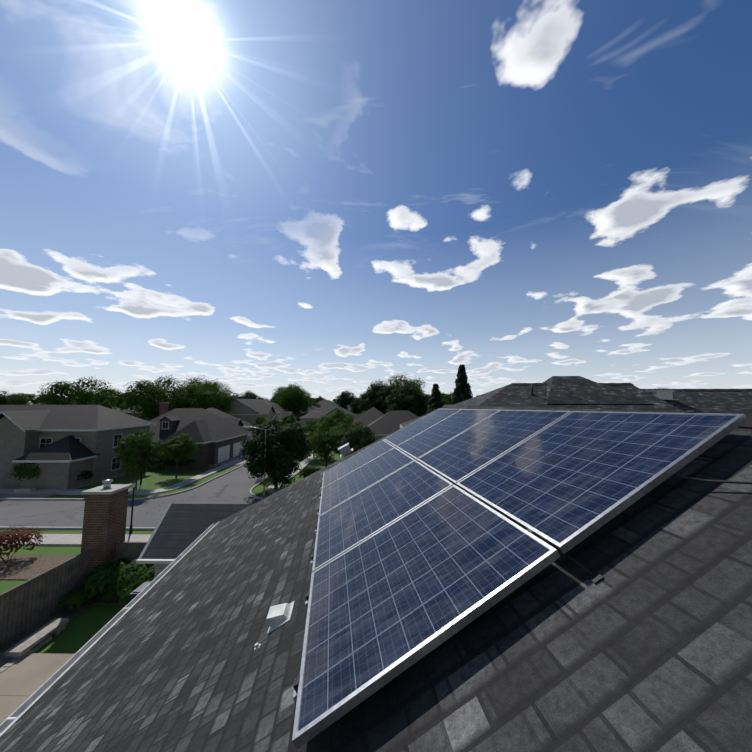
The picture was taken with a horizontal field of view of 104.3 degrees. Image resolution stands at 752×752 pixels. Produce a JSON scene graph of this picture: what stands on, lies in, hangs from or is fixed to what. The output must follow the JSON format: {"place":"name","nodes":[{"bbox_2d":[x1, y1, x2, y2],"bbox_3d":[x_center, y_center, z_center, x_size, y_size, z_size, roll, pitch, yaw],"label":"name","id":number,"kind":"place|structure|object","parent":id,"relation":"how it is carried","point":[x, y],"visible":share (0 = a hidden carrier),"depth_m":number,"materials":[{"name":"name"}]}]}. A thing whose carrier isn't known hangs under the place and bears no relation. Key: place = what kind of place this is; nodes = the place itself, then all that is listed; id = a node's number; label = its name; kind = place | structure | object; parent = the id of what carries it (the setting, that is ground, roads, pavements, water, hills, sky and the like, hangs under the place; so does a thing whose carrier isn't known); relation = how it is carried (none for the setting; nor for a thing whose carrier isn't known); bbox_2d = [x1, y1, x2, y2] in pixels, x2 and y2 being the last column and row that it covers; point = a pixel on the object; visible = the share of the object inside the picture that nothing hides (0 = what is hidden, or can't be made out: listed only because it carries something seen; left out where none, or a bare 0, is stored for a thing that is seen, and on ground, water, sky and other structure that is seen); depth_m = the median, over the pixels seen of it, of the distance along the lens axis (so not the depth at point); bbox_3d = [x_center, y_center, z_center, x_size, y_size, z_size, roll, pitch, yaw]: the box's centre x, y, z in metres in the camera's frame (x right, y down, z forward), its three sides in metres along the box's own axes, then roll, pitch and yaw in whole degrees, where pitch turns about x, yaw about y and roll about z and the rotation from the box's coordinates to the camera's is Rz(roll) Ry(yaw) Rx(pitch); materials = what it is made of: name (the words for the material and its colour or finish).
{"place":"outdoors","nodes":[
{"label":"outdoors","id":0,"kind":"place"},
{"bbox_2d":[0,432,308,526],"bbox_3d":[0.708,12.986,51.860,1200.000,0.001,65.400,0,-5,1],"label":"street asphalt","id":1,"kind":"structure","parent":0,"point":[235,486],"depth_m":24.15,"materials":[{"name":"grey asphalt"}]},
{"bbox_2d":[0,462,288,529],"bbox_3d":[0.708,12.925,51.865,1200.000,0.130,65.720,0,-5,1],"label":"street kerbs","id":2,"kind":"structure","parent":1,"relation":"on","point":[127,528],"depth_m":25.22,"materials":[{"name":"concrete"}]},
{"bbox_2d":[0,402,347,653],"bbox_3d":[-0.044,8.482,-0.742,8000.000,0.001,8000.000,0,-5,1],"label":"ground","id":3,"kind":"structure","parent":0,"point":[79,632],"depth_m":17.18,"materials":[{"name":"green plant"}]},
{"bbox_2d":[0,389,11,404],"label":"tree","id":4,"kind":"object","parent":3,"relation":"on","point":[6,401],"visible":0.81,"depth_m":106.05,"materials":[{"name":"green plant"}]},
{"bbox_2d":[3,392,29,404],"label":"tree","id":5,"kind":"object","parent":3,"relation":"on","point":[18,399],"visible":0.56,"depth_m":152.43,"materials":[{"name":"green plant"}]},
{"bbox_2d":[14,393,35,400],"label":"tree","id":6,"kind":"object","parent":3,"relation":"on","point":[28,396],"visible":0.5,"depth_m":284.77,"materials":[{"name":"green plant"}]},
{"bbox_2d":[0,555,130,652],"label":"mulch beds","id":7,"kind":"object","parent":3,"relation":"on","point":[21,567],"visible":0.12,"depth_m":14.42,"materials":[{"name":"brown soil"}]},
{"bbox_2d":[0,524,42,562],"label":"shrub","id":8,"kind":"object","parent":7,"relation":"on","point":[14,538],"visible":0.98,"depth_m":15.32,"materials":[{"name":"red plant"}]},
{"bbox_2d":[6,463,40,480],"bbox_3d":[-33.628,9.548,29.385,4.119,3.040,4.101,-2,-5,22],"label":"shrub","id":9,"kind":"object","parent":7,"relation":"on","point":[19,471],"visible":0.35,"depth_m":27.68,"materials":[{"name":"green plant"}]},
{"bbox_2d":[56,586,95,608],"bbox_3d":[-12.311,9.134,12.032,1.044,0.836,1.101,0,-5,5],"label":"yard shrub","id":10,"kind":"object","parent":7,"relation":"on","point":[72,595],"visible":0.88,"depth_m":11.80,"materials":[{"name":"green plant"}]},
{"bbox_2d":[77,470,92,479],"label":"shrub","id":11,"kind":"object","parent":7,"relation":"on","point":[87,473],"visible":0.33,"depth_m":29.38,"materials":[{"name":"green plant"}]},
{"bbox_2d":[80,557,136,598],"bbox_3d":[-11.738,8.888,12.948,1.967,1.492,1.864,5,-7,-43],"label":"yard shrub","id":12,"kind":"object","parent":7,"relation":"on","point":[107,570],"visible":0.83,"depth_m":12.51,"materials":[{"name":"green plant"}]},
{"bbox_2d":[98,588,121,602],"bbox_3d":[-11.261,9.283,12.402,0.787,0.597,0.746,-3,-6,29],"label":"yard shrub","id":13,"kind":"object","parent":7,"relation":"on","point":[107,593],"visible":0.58,"depth_m":12.22,"materials":[{"name":"green plant"}]},
{"bbox_2d":[104,559,154,593],"bbox_3d":[-10.646,8.921,12.986,1.789,1.433,1.888,0,-5,4],"label":"yard shrub","id":14,"kind":"object","parent":7,"relation":"on","point":[126,576],"visible":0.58,"depth_m":12.50,"materials":[{"name":"green plant"}]},
{"bbox_2d":[132,564,154,588],"bbox_3d":[-9.651,8.973,12.916,1.640,1.313,1.731,1,-5,-15],"label":"yard shrub","id":15,"kind":"object","parent":7,"relation":"on","point":[149,575],"visible":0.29,"depth_m":12.52,"materials":[{"name":"green plant"}]},
{"bbox_2d":[31,376,119,409],"bbox_3d":[-57.340,6.586,56.716,12.235,13.607,13.024,1,-5,-14],"label":"tree","id":16,"kind":"object","parent":3,"relation":"on","point":[90,396],"visible":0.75,"depth_m":54.52,"materials":[{"name":"green plant"}]},
{"bbox_2d":[0,542,152,649],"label":"wood fence","id":17,"kind":"object","parent":3,"relation":"on","point":[28,605],"visible":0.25,"depth_m":11.31,"materials":[{"name":"brown wood"}]},
{"bbox_2d":[0,405,155,489],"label":"house","id":18,"kind":"structure","parent":3,"relation":"on","point":[62,446],"depth_m":30.24,"materials":[{"name":"grey"}]},
{"bbox_2d":[81,479,132,589],"bbox_3d":[-12.839,7.348,13.842,1.370,4.750,1.220,0,-5,1],"label":"brick chimney","id":19,"kind":"object","parent":3,"relation":"on","point":[104,519],"visible":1,"depth_m":13.45,"materials":[{"name":"brick"}]},
{"bbox_2d":[101,388,124,399],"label":"tree","id":20,"kind":"object","parent":3,"relation":"on","point":[119,394],"visible":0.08,"depth_m":171.49,"materials":[{"name":"green plant"}]},
{"bbox_2d":[113,395,123,407],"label":"tree","id":21,"kind":"object","parent":3,"relation":"on","point":[120,398],"visible":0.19,"depth_m":146.53,"materials":[{"name":"green plant"}]},
{"bbox_2d":[113,583,137,605],"bbox_3d":[-10.266,9.152,12.249,1.101,0.836,1.044,-2,-5,22],"label":"yard shrub","id":22,"kind":"object","parent":3,"relation":"on","point":[124,592],"visible":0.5,"depth_m":11.97,"materials":[{"name":"green plant"}]},
{"bbox_2d":[129,481,135,533],"bbox_3d":[-15.864,8.522,19.054,0.259,3.300,0.259,2,-5,-22],"label":"lamp post","id":23,"kind":"object","parent":3,"relation":"on","point":[131,525],"visible":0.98,"depth_m":19.00,"materials":[{"name":"black metal"}]},
{"bbox_2d":[114,429,163,488],"bbox_3d":[-23.208,8.142,28.753,4.186,5.720,3.888,-5,-7,44],"label":"lawn tree","id":24,"kind":"object","parent":3,"relation":"on","point":[134,443],"visible":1,"depth_m":28.06,"materials":[{"name":"green plant"}]},
{"bbox_2d":[130,581,150,600],"bbox_3d":[-9.217,9.001,11.715,0.680,1.092,0.828,0,-5,1],"label":"air conditioner","id":25,"kind":"object","parent":3,"relation":"on","point":[136,592],"visible":0.1,"depth_m":11.50,"materials":[{"name":"grey metal"}]},
{"bbox_2d":[119,400,170,420],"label":"house","id":26,"kind":"structure","parent":3,"relation":"on","point":[127,411],"depth_m":76.28,"materials":[{"name":"grey brick"}]},
{"bbox_2d":[122,387,168,409],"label":"tree","id":27,"kind":"object","parent":3,"relation":"on","point":[128,406],"visible":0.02,"depth_m":92.31,"materials":[{"name":"green plant"}]},
{"bbox_2d":[0,428,309,723],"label":"driveways","id":28,"kind":"structure","parent":3,"relation":"on","point":[24,678],"depth_m":9.10,"materials":[{"name":"concrete"}]},
{"bbox_2d":[0,488,68,672],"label":"stone benches","id":29,"kind":"object","parent":28,"relation":"on","point":[35,641],"visible":0.88,"depth_m":10.16,"materials":[{"name":"grey stone"}]},
{"bbox_2d":[121,374,190,420],"bbox_3d":[-46.151,6.711,62.603,12.915,14.363,13.747,-1,-5,7],"label":"tree","id":30,"kind":"object","parent":3,"relation":"on","point":[147,405],"visible":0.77,"depth_m":59.28,"materials":[{"name":"green plant"}]},
{"bbox_2d":[149,457,174,467],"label":"shrub","id":31,"kind":"object","parent":3,"relation":"on","point":[155,460],"visible":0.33,"depth_m":35.70,"materials":[{"name":"green plant"}]},
{"bbox_2d":[0,446,324,545],"bbox_3d":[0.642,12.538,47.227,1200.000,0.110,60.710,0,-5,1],"label":"street pavements","id":32,"kind":"structure","parent":3,"relation":"on","point":[61,539],"depth_m":26.98,"materials":[{"name":"concrete"}]},
{"bbox_2d":[156,433,197,477],"bbox_3d":[-22.359,8.909,32.775,4.260,4.885,3.763,-3,-6,31],"label":"lawn tree","id":33,"kind":"object","parent":3,"relation":"on","point":[180,447],"visible":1,"depth_m":32.34,"materials":[{"name":"green plant"}]},
{"bbox_2d":[169,459,194,466],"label":"shrub","id":34,"kind":"object","parent":3,"relation":"on","point":[188,461],"visible":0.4,"depth_m":35.88,"materials":[{"name":"green plant"}]},
{"bbox_2d":[172,375,220,404],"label":"tree","id":35,"kind":"object","parent":3,"relation":"on","point":[200,383],"visible":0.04,"depth_m":72.93,"materials":[{"name":"green plant"}]},
{"bbox_2d":[147,402,251,469],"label":"house","id":36,"kind":"structure","parent":3,"relation":"on","point":[218,439],"depth_m":39.64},
{"bbox_2d":[173,378,236,413],"bbox_3d":[-37.092,7.246,64.418,12.235,13.607,13.024,-1,-5,14],"label":"tree","id":37,"kind":"object","parent":3,"relation":"on","point":[204,397],"visible":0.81,"depth_m":62.15,"materials":[{"name":"green plant"}]},
{"bbox_2d":[206,408,255,437],"bbox_3d":[-31.037,9.730,56.056,13.305,7.213,13.400,0,-5,1],"label":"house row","id":38,"kind":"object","parent":3,"relation":"on","point":[234,420],"depth_m":56.14,"materials":[{"name":"grey brick"}]},
{"bbox_2d":[232,393,247,398],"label":"tree","id":39,"kind":"object","parent":3,"relation":"on","point":[238,397],"visible":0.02,"depth_m":125.06,"materials":[{"name":"green plant"}]},
{"bbox_2d":[239,390,260,398],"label":"tree","id":40,"kind":"object","parent":3,"relation":"on","point":[248,395],"visible":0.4,"depth_m":142.44,"materials":[{"name":"green plant"}]},
{"bbox_2d":[221,399,280,429],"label":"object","id":41,"kind":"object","parent":3,"relation":"on","point":[252,410],"visible":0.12,"depth_m":65.71,"materials":[{"name":"beige"}]},
{"bbox_2d":[242,426,265,497],"bbox_3d":[-10.897,7.624,25.986,2.240,6.275,0.220,0,-5,1],"label":"street light","id":42,"kind":"object","parent":3,"relation":"on","point":[264,461],"visible":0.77,"depth_m":26.01,"materials":[{"name":"grey metal"}]},
{"bbox_2d":[250,416,268,428],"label":"lawn tree","id":43,"kind":"object","parent":3,"relation":"on","point":[258,420],"visible":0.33,"depth_m":55.23,"materials":[{"name":"green plant"}]},
{"bbox_2d":[239,417,315,489],"bbox_3d":[-9.506,7.380,27.918,6.935,7.106,6.531,-4,-7,42],"label":"dark tree","id":44,"kind":"object","parent":3,"relation":"on","point":[284,444],"visible":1,"depth_m":26.64,"materials":[{"name":"green plant"}]},
{"bbox_2d":[270,404,296,428],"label":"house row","id":45,"kind":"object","parent":3,"relation":"on","point":[282,414],"visible":0.06,"depth_m":82.99,"materials":[{"name":"beige"}]},
{"bbox_2d":[281,414,296,426],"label":"lawn tree","id":46,"kind":"object","parent":3,"relation":"on","point":[288,418],"visible":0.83,"depth_m":71.17,"materials":[{"name":"green plant"}]},
{"bbox_2d":[272,382,306,413],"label":"tree","id":47,"kind":"object","parent":3,"relation":"on","point":[276,394],"visible":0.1,"depth_m":115.38,"materials":[{"name":"green plant"}]},
{"bbox_2d":[275,384,312,414],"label":"tree","id":48,"kind":"object","parent":3,"relation":"on","point":[291,397],"visible":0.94,"depth_m":105.81,"materials":[{"name":"green plant"}]},
{"bbox_2d":[294,405,317,420],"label":"house","id":49,"kind":"structure","parent":3,"relation":"on","point":[309,409],"depth_m":130.05,"materials":[{"name":"grey brick"}]},
{"bbox_2d":[297,464,322,477],"bbox_3d":[-6.567,10.090,29.770,2.600,2.031,2.382,-1,-5,6],"label":"shrub","id":50,"kind":"object","parent":3,"relation":"on","point":[305,472],"visible":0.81,"depth_m":29.20,"materials":[{"name":"green plant"}]},
{"bbox_2d":[302,418,326,457],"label":"corner tree","id":51,"kind":"object","parent":3,"relation":"on","point":[311,424],"visible":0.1,"depth_m":43.01,"materials":[{"name":"green plant"}]},
{"bbox_2d":[305,421,346,466],"bbox_3d":[-6.162,8.514,35.445,5.535,6.121,5.054,-2,-5,18],"label":"corner tree","id":52,"kind":"object","parent":3,"relation":"on","point":[325,436],"visible":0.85,"depth_m":34.65,"materials":[{"name":"green plant"}]},
{"bbox_2d":[300,406,353,427],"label":"house","id":53,"kind":"structure","parent":3,"relation":"on","point":[327,410],"depth_m":93.16,"materials":[{"name":"grey"}]},
{"bbox_2d":[316,415,338,431],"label":"corner tree","id":54,"kind":"object","parent":3,"relation":"on","point":[331,422],"visible":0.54,"depth_m":53.60,"materials":[{"name":"green plant"}]},
{"bbox_2d":[329,408,353,427],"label":"tree","id":55,"kind":"object","parent":3,"relation":"on","point":[339,416],"visible":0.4,"depth_m":66.58,"materials":[{"name":"green plant"}]},
{"bbox_2d":[338,392,347,409],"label":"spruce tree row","id":56,"kind":"object","parent":3,"relation":"on","point":[342,403],"visible":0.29,"depth_m":109.08,"materials":[{"name":"green plant"}]},
{"bbox_2d":[335,391,357,404],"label":"tree","id":57,"kind":"object","parent":3,"relation":"on","point":[349,397],"visible":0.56,"depth_m":142.02,"materials":[{"name":"green plant"}]},
{"bbox_2d":[330,416,366,452],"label":"corner tree","id":58,"kind":"object","parent":3,"relation":"on","point":[346,427],"visible":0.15,"depth_m":40.41,"materials":[{"name":"green plant"}]},
{"bbox_2d":[347,405,362,413],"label":"house","id":59,"kind":"structure","parent":3,"relation":"on","point":[349,409],"depth_m":121.03,"materials":[{"name":"beige"}]},
{"bbox_2d":[335,425,377,456],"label":"corner tree","id":60,"kind":"object","parent":3,"relation":"on","point":[361,437],"visible":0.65,"depth_m":31.54,"materials":[{"name":"green plant"}]},
{"bbox_2d":[350,397,365,412],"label":"tree","id":61,"kind":"object","parent":3,"relation":"on","point":[354,406],"visible":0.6,"depth_m":119.85,"materials":[{"name":"green plant"}]},
{"bbox_2d":[340,407,384,426],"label":"house","id":62,"kind":"structure","parent":3,"relation":"on","point":[372,414],"depth_m":61.45,"materials":[{"name":"grey brick"}]},
{"bbox_2d":[359,394,369,408],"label":"tree","id":63,"kind":"object","parent":3,"relation":"on","point":[361,400],"visible":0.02,"depth_m":105.48,"materials":[{"name":"green plant"}]},
{"bbox_2d":[358,379,404,413],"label":"tree","id":64,"kind":"object","parent":3,"relation":"on","point":[376,394],"visible":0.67,"depth_m":69.45,"materials":[{"name":"green plant"}]},
{"bbox_2d":[383,383,429,415],"bbox_3d":[6.880,7.672,63.593,10.884,12.621,11.350,-1,-5,13],"label":"tree","id":65,"kind":"object","parent":3,"relation":"on","point":[414,401],"visible":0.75,"depth_m":61.17,"materials":[{"name":"green plant"}]},
{"bbox_2d":[386,372,426,413],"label":"tree","id":66,"kind":"object","parent":3,"relation":"on","point":[413,382],"visible":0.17,"depth_m":72.89,"materials":[{"name":"green plant"}]},
{"bbox_2d":[425,384,443,414],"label":"spruce tree","id":67,"kind":"object","parent":3,"relation":"on","point":[435,402],"visible":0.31,"depth_m":41.25,"materials":[{"name":"green plant"}]},
{"bbox_2d":[442,399,449,404],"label":"tree","id":68,"kind":"object","parent":3,"relation":"on","point":[444,401],"visible":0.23,"depth_m":146.66,"materials":[{"name":"green plant"}]},
{"bbox_2d":[442,392,453,402],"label":"tree","id":69,"kind":"object","parent":3,"relation":"on","point":[449,396],"visible":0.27,"depth_m":172.43,"materials":[{"name":"green plant"}]},
{"bbox_2d":[450,364,472,404],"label":"spruce tree","id":70,"kind":"object","parent":3,"relation":"on","point":[462,391],"visible":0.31,"depth_m":40.20,"materials":[{"name":"green plant"}]},
{"bbox_2d":[136,503,252,578],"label":"roof","id":71,"kind":"structure","parent":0,"point":[179,530],"depth_m":10.97,"materials":[{"name":"grey"}]},
{"bbox_2d":[246,400,287,410],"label":"house","id":72,"kind":"structure","parent":0,"point":[268,402],"depth_m":100.72,"materials":[{"name":"grey"}]},
{"bbox_2d":[316,400,338,407],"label":"house","id":73,"kind":"structure","parent":0,"point":[324,403],"depth_m":153.84,"materials":[{"name":"grey"}]},
{"bbox_2d":[0,0,751,401],"label":"sky","id":74,"kind":"structure","parent":0,"point":[328,198],"materials":[{"name":"blue"}]},
{"bbox_2d":[367,411,417,439],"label":"grey house","id":75,"kind":"structure","parent":0,"point":[388,423],"depth_m":48.60,"materials":[{"name":"grey"}]},
{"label":"house walls","id":76,"kind":"object","parent":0,"visible":0},
{"bbox_2d":[0,407,751,751],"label":"roof","id":77,"kind":"structure","parent":76,"relation":"on","point":[644,645],"depth_m":1.57,"materials":[{"name":"grey"}]},
{"bbox_2d":[0,521,219,735],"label":"eave gutter","id":78,"kind":"object","parent":77,"relation":"attached to","point":[20,711],"visible":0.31,"depth_m":4.13,"materials":[{"name":"white paint"}]},
{"bbox_2d":[254,443,353,650],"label":"roof vents","id":79,"kind":"object","parent":77,"relation":"on","point":[279,615],"visible":1,"depth_m":2.57,"materials":[{"name":"white metal"}]},
{"bbox_2d":[229,404,751,516],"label":"roof ridge","id":80,"kind":"structure","parent":77,"relation":"on","point":[748,423],"depth_m":4.54,"materials":[{"name":"grey"}]},
{"bbox_2d":[292,408,747,749],"bbox_3d":[0.642,1.322,4.454,3.022,1.730,5.713,1,-5,-9],"label":"solar array","id":81,"kind":"object","parent":77,"relation":"on","point":[435,529],"visible":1,"depth_m":2.19,"materials":[{"name":"blue photovoltaic glass"},{"name":"aluminium"}]},
{"bbox_2d":[400,376,751,428],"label":"roof block","id":82,"kind":"structure","parent":77,"relation":"part of","point":[577,392],"depth_m":10.82,"materials":[{"name":"grey"}]},
{"bbox_2d":[564,475,751,583],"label":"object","id":83,"kind":"object","parent":77,"relation":"on","point":[594,577],"visible":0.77,"depth_m":1.63,"materials":[{"name":"metal"}]}
]}

